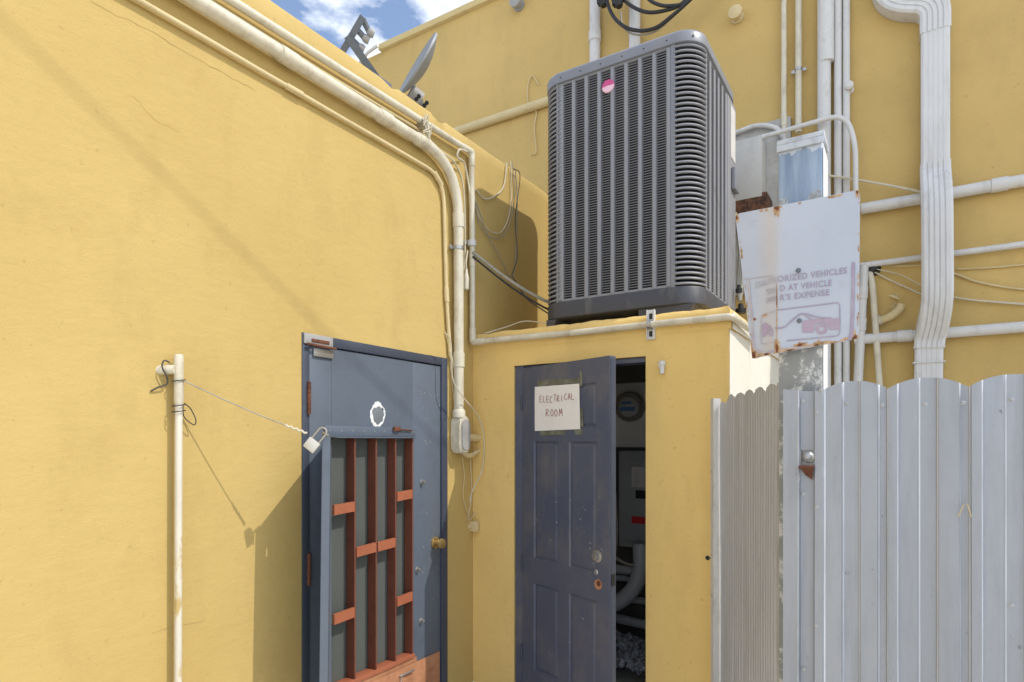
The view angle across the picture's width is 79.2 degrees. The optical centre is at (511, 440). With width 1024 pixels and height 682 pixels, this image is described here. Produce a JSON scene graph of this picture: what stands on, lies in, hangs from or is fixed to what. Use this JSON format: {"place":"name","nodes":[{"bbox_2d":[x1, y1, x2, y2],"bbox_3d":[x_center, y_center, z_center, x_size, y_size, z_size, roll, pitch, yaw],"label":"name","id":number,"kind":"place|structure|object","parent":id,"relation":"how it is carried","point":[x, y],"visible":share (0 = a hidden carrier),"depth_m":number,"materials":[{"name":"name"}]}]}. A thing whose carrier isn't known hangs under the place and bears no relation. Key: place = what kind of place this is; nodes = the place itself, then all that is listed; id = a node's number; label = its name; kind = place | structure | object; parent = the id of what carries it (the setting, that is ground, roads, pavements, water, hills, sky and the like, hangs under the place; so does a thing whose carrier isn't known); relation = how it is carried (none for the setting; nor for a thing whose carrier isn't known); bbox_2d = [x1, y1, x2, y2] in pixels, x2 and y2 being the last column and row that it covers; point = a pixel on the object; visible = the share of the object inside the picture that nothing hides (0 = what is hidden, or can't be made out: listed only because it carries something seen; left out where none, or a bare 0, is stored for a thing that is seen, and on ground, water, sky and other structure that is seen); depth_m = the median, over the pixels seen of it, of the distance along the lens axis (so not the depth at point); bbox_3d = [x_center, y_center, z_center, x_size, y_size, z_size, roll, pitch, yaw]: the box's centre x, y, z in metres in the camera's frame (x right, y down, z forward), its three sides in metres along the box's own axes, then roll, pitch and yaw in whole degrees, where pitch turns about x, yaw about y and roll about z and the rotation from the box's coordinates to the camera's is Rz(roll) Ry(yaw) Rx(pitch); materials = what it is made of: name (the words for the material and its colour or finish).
{"place":"outdoors","nodes":[
{"label":"outdoors","id":0,"kind":"place"},
{"bbox_2d":[270,0,472,61],"label":"sky","id":1,"kind":"structure","parent":0,"point":[333,20],"materials":[{"name":"blue"}]},
{"bbox_2d":[472,667,645,681],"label":"ground","id":2,"kind":"structure","parent":0,"point":[625,674],"depth_m":4.06,"materials":[{"name":"concrete"}]},
{"bbox_2d":[150,354,196,681],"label":"wall pole","id":3,"kind":"object","parent":2,"relation":"on","point":[176,369],"depth_m":2.31,"materials":[{"name":"metal"}]},
{"bbox_2d":[184,380,306,433],"bbox_3d":[-1.026,-0.126,2.399,0.442,0.201,0.009,0,0,-22],"label":"tether cable","id":4,"kind":"object","parent":3,"relation":"attached to","point":[293,428],"visible":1,"depth_m":2.40,"materials":[{"name":"grey metal"}]},
{"bbox_2d":[0,0,548,681],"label":"yellow building","id":5,"kind":"structure","parent":2,"relation":"on","point":[232,230],"depth_m":2.52,"materials":[{"name":"paint"}]},
{"bbox_2d":[133,0,453,369],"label":"thin conduit","id":6,"kind":"object","parent":5,"relation":"attached to","point":[290,88],"visible":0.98,"depth_m":2.93,"materials":[{"name":"paint"}]},
{"bbox_2d":[212,0,425,135],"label":"yellow conduit","id":7,"kind":"object","parent":5,"relation":"attached to","point":[414,127],"visible":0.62,"depth_m":3.13,"materials":[{"name":"paint"}]},
{"bbox_2d":[179,0,464,408],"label":"pvc pipe","id":8,"kind":"object","parent":5,"relation":"attached to","point":[287,57],"visible":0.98,"depth_m":3.22,"materials":[{"name":"plastic"}]},
{"bbox_2d":[340,14,391,87],"bbox_3d":[-0.787,-2.074,3.320,0.186,0.298,0.247,0,0,32],"label":"feed bracket","id":9,"kind":"object","parent":5,"relation":"on","point":[355,45],"visible":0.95,"depth_m":3.25,"materials":[{"name":"grey metal"}]},
{"bbox_2d":[307,345,445,681],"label":"door","id":10,"kind":"structure","parent":5,"relation":"in","point":[375,543],"depth_m":3.26,"materials":[{"name":"blue paint"}]},
{"bbox_2d":[303,427,327,452],"bbox_3d":[-0.792,-0.002,2.494,0.097,0.108,0.020,0,0,0],"label":"padlock","id":11,"kind":"object","parent":10,"relation":"hanging from","point":[311,445],"visible":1,"depth_m":2.48,"materials":[{"name":"metal"}]},
{"bbox_2d":[400,32,436,107],"bbox_3d":[-0.583,-2.196,3.828,0.407,0.612,0.243,0,0,39],"label":"satellite dish","id":12,"kind":"object","parent":5,"relation":"on","point":[419,68],"visible":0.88,"depth_m":3.83,"materials":[{"name":"grey paint"}]},
{"bbox_2d":[417,114,432,138],"bbox_3d":[-0.499,-1.768,3.496,0.077,0.135,0.095,0,0,32],"label":"pipe clamp","id":13,"kind":"object","parent":5,"relation":"attached to","point":[423,124],"visible":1,"depth_m":3.48,"materials":[{"name":"metal"}]},
{"bbox_2d":[445,331,467,513],"bbox_3d":[-0.338,-0.087,3.827,0.006,1.140,0.247,0,0,32],"label":"loose wire","id":14,"kind":"object","parent":5,"relation":"attached to","point":[461,454],"visible":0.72,"depth_m":3.87,"materials":[{"name":"paint"}]},
{"bbox_2d":[451,409,481,457],"bbox_3d":[-0.276,-0.040,3.857,0.092,0.300,0.261,0,0,32],"label":"conduit fitting","id":15,"kind":"object","parent":5,"relation":"attached to","point":[462,437],"visible":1,"depth_m":3.76,"materials":[{"name":"white plastic"}]},
{"bbox_2d":[463,239,475,246],"bbox_3d":[-0.279,-1.247,3.882,0.062,0.036,0.140,0,0,32],"label":"pipe clip","id":16,"kind":"object","parent":5,"relation":"attached to","point":[470,242],"visible":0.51,"depth_m":3.89,"materials":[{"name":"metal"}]},
{"bbox_2d":[464,250,468,290],"bbox_3d":[-0.287,-1.063,3.851,0.039,0.257,0.052,0,0,-13],"label":"pipe sensor","id":17,"kind":"object","parent":16,"relation":"hanging from","point":[466,281],"visible":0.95,"depth_m":3.83,"materials":[{"name":"white plastic"}]},
{"bbox_2d":[468,521,478,531],"bbox_3d":[-0.260,0.548,3.953,0.095,0.068,0.057,0,0,32],"label":"wall plug","id":18,"kind":"object","parent":5,"relation":"attached to","point":[473,526],"depth_m":3.93,"materials":[{"name":"paint"}]},
{"bbox_2d":[222,0,748,345],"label":"conduit","id":19,"kind":"object","parent":5,"relation":"attached to","point":[264,21],"visible":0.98,"depth_m":3.36,"materials":[{"name":"white plastic"}]},
{"bbox_2d":[430,139,469,269],"bbox_3d":[-0.367,-1.434,3.724,0.051,0.735,0.423,0,0,32],"label":"tied cable","id":20,"kind":"object","parent":19,"relation":"attached to","point":[458,150],"visible":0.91,"depth_m":3.86,"materials":[{"name":"white plastic"}]},
{"bbox_2d":[475,163,506,199],"bbox_3d":[-0.135,-1.760,4.147,0.009,0.345,0.380,0,0,32],"label":"slack wire","id":21,"kind":"object","parent":5,"relation":"attached to","point":[499,191],"visible":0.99,"depth_m":4.22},
{"bbox_2d":[475,161,511,233],"bbox_3d":[-0.121,-1.677,4.161,0.007,0.567,0.454,0,0,32],"label":"slack wire","id":22,"kind":"object","parent":5,"relation":"attached to","point":[510,205],"visible":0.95,"depth_m":4.31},
{"bbox_2d":[475,163,514,238],"bbox_3d":[-0.111,-1.652,4.170,0.006,0.603,0.490,0,0,32],"label":"slack wire","id":23,"kind":"object","parent":5,"relation":"attached to","point":[511,214],"visible":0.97,"depth_m":4.30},
{"bbox_2d":[476,168,517,276],"bbox_3d":[-0.095,-1.532,4.188,0.007,0.785,0.505,0,0,32],"label":"slack wire","id":24,"kind":"object","parent":5,"relation":"attached to","point":[516,231],"visible":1,"depth_m":4.33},
{"bbox_2d":[511,168,519,275],"bbox_3d":[0.027,-1.537,4.375,0.006,0.771,0.120,0,0,32],"label":"slack wire","id":25,"kind":"object","parent":5,"relation":"attached to","point":[515,221],"visible":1,"depth_m":4.38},
{"bbox_2d":[473,305,778,681],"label":"electrical room","id":26,"kind":"object","parent":2,"relation":"on","point":[547,587],"visible":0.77,"depth_m":3.41,"materials":[{"name":"paint"}]},
{"bbox_2d":[445,332,484,501],"bbox_3d":[-0.281,-0.125,3.749,0.007,1.005,0.403,0,0,32],"label":"loose wire","id":27,"kind":"object","parent":26,"relation":"attached to","point":[474,411],"visible":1,"depth_m":3.80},
{"bbox_2d":[468,460,475,519],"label":"loose wire","id":28,"kind":"object","parent":26,"relation":"attached to","point":[471,491],"visible":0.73,"depth_m":3.93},
{"bbox_2d":[485,321,545,333],"bbox_3d":[0.066,-0.721,3.928,0.472,0.091,0.086,0,0,9],"label":"feed cable","id":29,"kind":"object","parent":26,"relation":"on","point":[513,324],"visible":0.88,"depth_m":3.95,"materials":[{"name":"white metal"}]},
{"bbox_2d":[521,355,615,681],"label":"door","id":30,"kind":"structure","parent":26,"relation":"in","point":[568,559],"depth_m":3.43,"materials":[{"name":"blue paint"}]},
{"bbox_2d":[535,371,582,435],"bbox_3d":[0.260,-0.203,3.517,0.006,0.348,0.413,0,0,-37],"label":"paper notice","id":31,"kind":"object","parent":30,"relation":"attached to","point":[557,405],"visible":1,"depth_m":3.51,"materials":[{"name":"white paper"}]},
{"bbox_2d":[616,564,631,575],"bbox_3d":[0.798,0.953,4.576,0.904,0.118,0.068,0,0,32],"label":"level pipe","id":32,"kind":"object","parent":26,"relation":"attached to","point":[623,569],"visible":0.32,"depth_m":4.53,"materials":[{"name":"grey plastic"}]},
{"bbox_2d":[616,630,645,674],"bbox_3d":[0.673,1.390,4.122,0.900,0.136,0.600,0,0,32],"label":"plastic sheeting","id":33,"kind":"object","parent":26,"relation":"on","point":[630,651],"visible":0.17,"depth_m":4.00,"materials":[{"name":"plastic"}]},
{"bbox_2d":[616,544,645,611],"bbox_3d":[0.681,1.007,4.441,0.615,0.575,0.160,0,0,32],"label":"curved pipe","id":34,"kind":"object","parent":26,"relation":"attached to","point":[628,593],"visible":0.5,"depth_m":4.27,"materials":[{"name":"grey plastic"}]},
{"bbox_2d":[616,556,634,565],"bbox_3d":[0.780,0.816,4.309,0.265,0.114,0.043,0,0,21],"label":"room cable","id":35,"kind":"object","parent":34,"relation":"attached to","point":[624,562],"visible":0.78,"depth_m":4.29,"materials":[{"name":"grey metal"}]},
{"bbox_2d":[616,391,645,421],"bbox_3d":[0.871,-0.252,4.595,0.224,0.224,0.090,0,0,32],"label":"electric meter","id":36,"kind":"object","parent":26,"relation":"attached to","point":[630,406],"visible":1,"depth_m":4.56,"materials":[{"name":"glass"}]},
{"bbox_2d":[616,614,645,629],"bbox_3d":[0.798,1.321,4.576,0.904,0.118,0.068,0,0,32],"label":"level pipe","id":37,"kind":"object","parent":26,"relation":"attached to","point":[631,621],"visible":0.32,"depth_m":4.50,"materials":[{"name":"grey plastic"}]},
{"bbox_2d":[616,574,645,582],"bbox_3d":[0.807,1.022,4.605,0.902,0.087,0.052,0,0,32],"label":"level pipe","id":38,"kind":"object","parent":26,"relation":"attached to","point":[622,577],"visible":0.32,"depth_m":4.57,"materials":[{"name":"grey plastic"}]},
{"bbox_2d":[619,451,645,546],"bbox_3d":[0.970,0.424,4.469,0.385,0.696,0.146,0,0,32],"label":"breaker panel","id":39,"kind":"object","parent":26,"relation":"attached to","point":[632,497],"visible":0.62,"depth_m":4.46,"materials":[{"name":"grey metal"}]},
{"bbox_2d":[623,458,645,541],"bbox_3d":[0.944,0.424,4.417,0.315,0.596,0.011,0,0,32],"label":"door","id":40,"kind":"structure","parent":39,"relation":"in","point":[632,506],"depth_m":4.46,"materials":[{"name":"grey metal"}]},
{"bbox_2d":[632,597,645,604],"bbox_3d":[0.807,1.176,4.605,0.902,0.087,0.052,0,0,32],"label":"level pipe","id":41,"kind":"object","parent":26,"relation":"attached to","point":[639,600],"depth_m":4.50,"materials":[{"name":"grey plastic"}]},
{"bbox_2d":[546,29,738,326],"bbox_3d":[0.827,-1.468,3.909,1.002,1.548,0.898,0,0,32],"label":"condenser unit","id":42,"kind":"object","parent":26,"relation":"on","point":[643,181],"visible":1,"depth_m":3.54,"materials":[{"name":"metal"}]},
{"bbox_2d":[472,256,547,309],"bbox_3d":[0.103,-0.956,3.947,0.716,0.416,0.013,0,0,-8],"label":"feed cable","id":43,"kind":"object","parent":42,"relation":"attached to","point":[506,283],"visible":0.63,"depth_m":3.92,"materials":[{"name":"black rubber"}]},
{"bbox_2d":[472,251,548,302],"bbox_3d":[0.094,-0.998,3.935,0.700,0.394,0.019,0,0,-7],"label":"feed cable","id":44,"kind":"object","parent":42,"relation":"attached to","point":[507,278],"visible":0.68,"depth_m":3.92,"materials":[{"name":"grey plastic"}]},
{"bbox_2d":[512,276,547,313],"bbox_3d":[0.129,-0.946,4.061,0.031,0.400,0.572,0,0,-29],"label":"feed cable","id":45,"kind":"object","parent":42,"relation":"attached to","point":[529,300],"visible":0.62,"depth_m":4.05,"materials":[{"name":"rubber"}]},
{"bbox_2d":[735,212,745,313],"bbox_3d":[1.483,-1.165,4.020,0.072,0.718,0.258,0,0,17],"label":"line set","id":46,"kind":"object","parent":42,"relation":"attached to","point":[740,309],"visible":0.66,"depth_m":4.01,"materials":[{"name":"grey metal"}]},
{"bbox_2d":[646,309,654,339],"bbox_3d":[0.742,-0.625,3.326,0.044,0.160,0.054,0,0,32],"label":"strut clip","id":47,"kind":"object","parent":26,"relation":"attached to","point":[650,330],"visible":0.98,"depth_m":3.33,"materials":[{"name":"white paint"}]},
{"bbox_2d":[658,361,664,373],"bbox_3d":[0.799,-0.390,3.300,0.038,0.068,0.038,0,0,32],"label":"pipe stub","id":48,"kind":"object","parent":26,"relation":"attached to","point":[661,365],"visible":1,"depth_m":3.29,"materials":[{"name":"white paint"}]},
{"bbox_2d":[359,0,1023,388],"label":"tall building","id":49,"kind":"structure","parent":2,"relation":"on","point":[491,56],"depth_m":4.42,"materials":[{"name":"paint"}]},
{"bbox_2d":[454,96,547,133],"bbox_3d":[-0.050,-3.163,6.011,2.636,0.084,0.087,0,0,32],"label":"level conduit","id":50,"kind":"object","parent":49,"relation":"attached to","point":[532,106],"visible":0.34,"depth_m":6.00,"materials":[{"name":"metal"}]},
{"bbox_2d":[509,0,524,11],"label":"wall fixture","id":51,"kind":"object","parent":49,"relation":"attached to","point":[517,5],"depth_m":5.92,"materials":[{"name":"grey plastic"}]},
{"bbox_2d":[527,75,538,154],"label":"loose wire","id":52,"kind":"object","parent":49,"relation":"attached to","point":[535,111],"visible":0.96,"depth_m":5.86,"materials":[{"name":"paint"}]},
{"bbox_2d":[589,0,600,61],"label":"riser pipe","id":53,"kind":"object","parent":49,"relation":"attached to","point":[594,36],"visible":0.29,"depth_m":5.46,"materials":[{"name":"white paint"}]},
{"bbox_2d":[629,0,639,47],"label":"riser pipe","id":54,"kind":"object","parent":49,"relation":"attached to","point":[634,18],"visible":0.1,"depth_m":5.26,"materials":[{"name":"white paint"}]},
{"bbox_2d":[620,11,675,35],"bbox_3d":[1.298,-3.783,4.967,0.923,0.907,0.015,0,0,32],"label":"service cable","id":55,"kind":"object","parent":49,"relation":"attached to","point":[644,34],"visible":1,"depth_m":5.10,"materials":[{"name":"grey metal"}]},
{"bbox_2d":[606,0,691,32],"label":"service cable","id":56,"kind":"object","parent":49,"relation":"attached to","point":[653,28],"visible":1,"depth_m":5.06,"materials":[{"name":"black rubber"}]},
{"bbox_2d":[597,0,606,7],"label":"cable connector","id":57,"kind":"object","parent":56,"relation":"attached to","point":[601,3],"visible":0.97,"depth_m":5.26,"materials":[{"name":"black plastic"}]},
{"bbox_2d":[623,0,683,14],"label":"service cable","id":58,"kind":"object","parent":49,"relation":"attached to","point":[640,10],"visible":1,"depth_m":5.06,"materials":[{"name":"black rubber"}]},
{"bbox_2d":[611,0,622,8],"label":"cable connector","id":59,"kind":"object","parent":58,"relation":"attached to","point":[617,4],"visible":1,"depth_m":5.18,"materials":[{"name":"black plastic"}]},
{"bbox_2d":[647,0,686,7],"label":"service cable","id":60,"kind":"object","parent":49,"relation":"attached to","point":[658,4],"visible":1,"depth_m":4.98,"materials":[{"name":"black rubber"}]},
{"bbox_2d":[728,4,743,24],"bbox_3d":[1.759,-3.347,4.857,0.105,0.105,0.100,0,0,32],"label":"wall fixture","id":61,"kind":"object","parent":49,"relation":"attached to","point":[735,14],"depth_m":4.83,"materials":[{"name":"paint"}]},
{"bbox_2d":[736,123,786,139],"bbox_3d":[1.884,-2.333,4.744,0.424,0.203,0.036,0,0,32],"label":"arched conduit","id":62,"kind":"object","parent":49,"relation":"attached to","point":[761,125],"visible":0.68,"depth_m":4.72,"materials":[{"name":"grey metal"}]},
{"bbox_2d":[736,116,790,295],"bbox_3d":[1.835,-1.792,4.839,0.642,1.297,0.049,0,0,32],"label":"backing panel","id":63,"kind":"object","parent":49,"relation":"attached to","point":[770,143],"visible":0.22,"depth_m":4.72,"materials":[{"name":"white metal"}]},
{"bbox_2d":[736,135,766,200],"bbox_3d":[1.742,-2.015,4.722,0.351,0.448,0.239,0,0,32],"label":"disconnect box","id":64,"kind":"object","parent":63,"relation":"attached to","point":[751,159],"visible":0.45,"depth_m":4.58,"materials":[{"name":"white paint"}]},
{"bbox_2d":[762,115,858,190],"bbox_3d":[2.049,-1.704,4.546,0.877,1.224,0.036,0,0,32],"label":"arched conduit","id":65,"kind":"object","parent":64,"relation":"attached to","point":[847,123],"visible":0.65,"depth_m":4.36,"materials":[{"name":"grey metal"}]},
{"bbox_2d":[736,192,771,213],"bbox_3d":[1.771,-1.731,4.703,0.354,0.178,0.230,0,0,32],"label":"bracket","id":66,"kind":"object","parent":63,"relation":"attached to","point":[764,200],"visible":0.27,"depth_m":4.57,"materials":[{"name":"brown metal"}]},
{"bbox_2d":[781,0,786,137],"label":"riser pipe","id":67,"kind":"object","parent":49,"relation":"attached to","point":[783,63],"visible":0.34,"depth_m":4.66,"materials":[{"name":"white plastic"}]},
{"bbox_2d":[791,0,806,133],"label":"riser pipe","id":68,"kind":"object","parent":49,"relation":"attached to","point":[798,70],"visible":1,"depth_m":4.60,"materials":[{"name":"white plastic"}]},
{"bbox_2d":[817,0,830,386],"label":"riser pipe","id":69,"kind":"object","parent":49,"relation":"attached to","point":[823,88],"visible":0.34,"depth_m":4.47,"materials":[{"name":"white paint"}]},
{"bbox_2d":[819,0,833,63],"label":"sleeve pipe","id":70,"kind":"object","parent":69,"relation":"attached to","point":[826,29],"visible":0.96,"depth_m":4.46,"materials":[{"name":"white paint"}]},
{"bbox_2d":[828,174,919,192],"bbox_3d":[2.522,-1.795,4.320,0.594,0.263,0.015,0,0,32],"label":"loose wire","id":71,"kind":"object","parent":69,"relation":"attached to","point":[878,183],"visible":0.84,"depth_m":4.30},
{"bbox_2d":[834,0,841,384],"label":"riser pipe","id":72,"kind":"object","parent":49,"relation":"attached to","point":[837,138],"visible":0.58,"depth_m":4.46,"materials":[{"name":"white paint"}]},
{"bbox_2d":[843,0,849,381],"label":"riser pipe","id":73,"kind":"object","parent":49,"relation":"attached to","point":[846,141],"visible":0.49,"depth_m":4.44,"materials":[{"name":"white paint"}]},
{"bbox_2d":[844,81,853,93],"bbox_3d":[2.421,-2.534,4.441,0.059,0.059,0.100,0,0,32],"label":"wall fixture","id":74,"kind":"object","parent":49,"relation":"attached to","point":[848,85],"depth_m":4.41,"materials":[{"name":"white paint"}]},
{"bbox_2d":[853,263,868,380],"bbox_3d":[2.483,-0.779,4.406,0.101,0.954,0.113,0,0,32],"label":"drop pipe","id":75,"kind":"object","parent":49,"relation":"attached to","point":[860,342],"visible":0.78,"depth_m":4.36,"materials":[{"name":"white paint"}]},
{"bbox_2d":[868,266,880,275],"bbox_3d":[2.554,-1.222,4.385,0.110,0.110,0.055,0,0,32],"label":"black grommet","id":76,"kind":"object","parent":49,"relation":"attached to","point":[873,269],"visible":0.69,"depth_m":4.37,"materials":[{"name":"rubber"}]},
{"bbox_2d":[874,272,1023,303],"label":"loose wire","id":77,"kind":"object","parent":76,"relation":"attached to","point":[920,293],"visible":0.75,"depth_m":4.27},
{"bbox_2d":[877,269,1023,304],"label":"loose wire","id":78,"kind":"object","parent":76,"relation":"attached to","point":[954,297],"visible":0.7,"depth_m":4.10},
{"bbox_2d":[868,271,882,385],"bbox_3d":[2.555,-0.681,4.353,0.062,1.036,0.122,0,0,-37],"label":"drop pipe","id":79,"kind":"object","parent":49,"relation":"attached to","point":[875,328],"visible":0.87,"depth_m":4.33,"materials":[{"name":"white plastic"}]},
{"bbox_2d":[878,292,904,324],"bbox_3d":[2.639,-0.937,4.317,0.181,0.252,0.075,0,0,38],"label":"broken pipe","id":80,"kind":"object","parent":49,"relation":"attached to","point":[897,310],"visible":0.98,"depth_m":4.29,"materials":[{"name":"paint"}]},
{"bbox_2d":[872,0,953,378],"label":"downspout","id":81,"kind":"object","parent":49,"relation":"attached to","point":[931,19],"visible":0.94,"depth_m":4.08,"materials":[{"name":"white paint"}]},
{"bbox_2d":[854,321,1023,344],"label":"level pipe","id":82,"kind":"object","parent":49,"relation":"attached to","point":[959,331],"visible":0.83,"depth_m":4.07,"materials":[{"name":"white paint"}]},
{"bbox_2d":[860,241,1023,266],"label":"level pipe","id":83,"kind":"object","parent":49,"relation":"attached to","point":[990,248],"visible":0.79,"depth_m":4.08,"materials":[{"name":"white paint"}]},
{"bbox_2d":[861,174,1023,214],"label":"level pipe","id":84,"kind":"object","parent":49,"relation":"attached to","point":[999,184],"visible":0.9,"depth_m":4.07,"materials":[{"name":"white paint"}]},
{"bbox_2d":[893,265,1023,290],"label":"loose wire","id":85,"kind":"object","parent":49,"relation":"attached to","point":[984,283],"visible":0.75,"depth_m":4.08,"materials":[{"name":"paint"}]},
{"bbox_2d":[957,264,1023,269],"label":"loose wire","id":86,"kind":"object","parent":49,"relation":"attached to","point":[990,267],"visible":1,"depth_m":4.04,"materials":[{"name":"paint"}]},
{"bbox_2d":[711,383,778,681],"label":"side fence","id":87,"kind":"object","parent":2,"relation":"on","point":[745,538],"visible":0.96,"depth_m":2.67,"materials":[{"name":"grey metal"}]},
{"bbox_2d":[777,130,828,681],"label":"sign post","id":88,"kind":"object","parent":2,"relation":"on","point":[803,168],"visible":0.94,"depth_m":2.27,"materials":[{"name":"metal"}]},
{"bbox_2d":[735,190,859,358],"bbox_3d":[1.024,-0.590,2.251,0.423,0.564,0.027,0,0,37],"label":"towing sign","id":89,"kind":"object","parent":88,"relation":"attached to","point":[800,266],"visible":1,"depth_m":2.23,"materials":[{"name":"metal"}]},
{"bbox_2d":[783,374,1023,681],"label":"metal fence","id":90,"kind":"object","parent":2,"relation":"on","point":[896,568],"visible":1,"depth_m":2.04,"materials":[{"name":"metal"}]},
{"bbox_2d":[958,504,971,516],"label":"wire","id":91,"kind":"object","parent":90,"relation":"attached to","point":[968,509],"visible":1,"depth_m":1.93,"materials":[{"name":"paint"}]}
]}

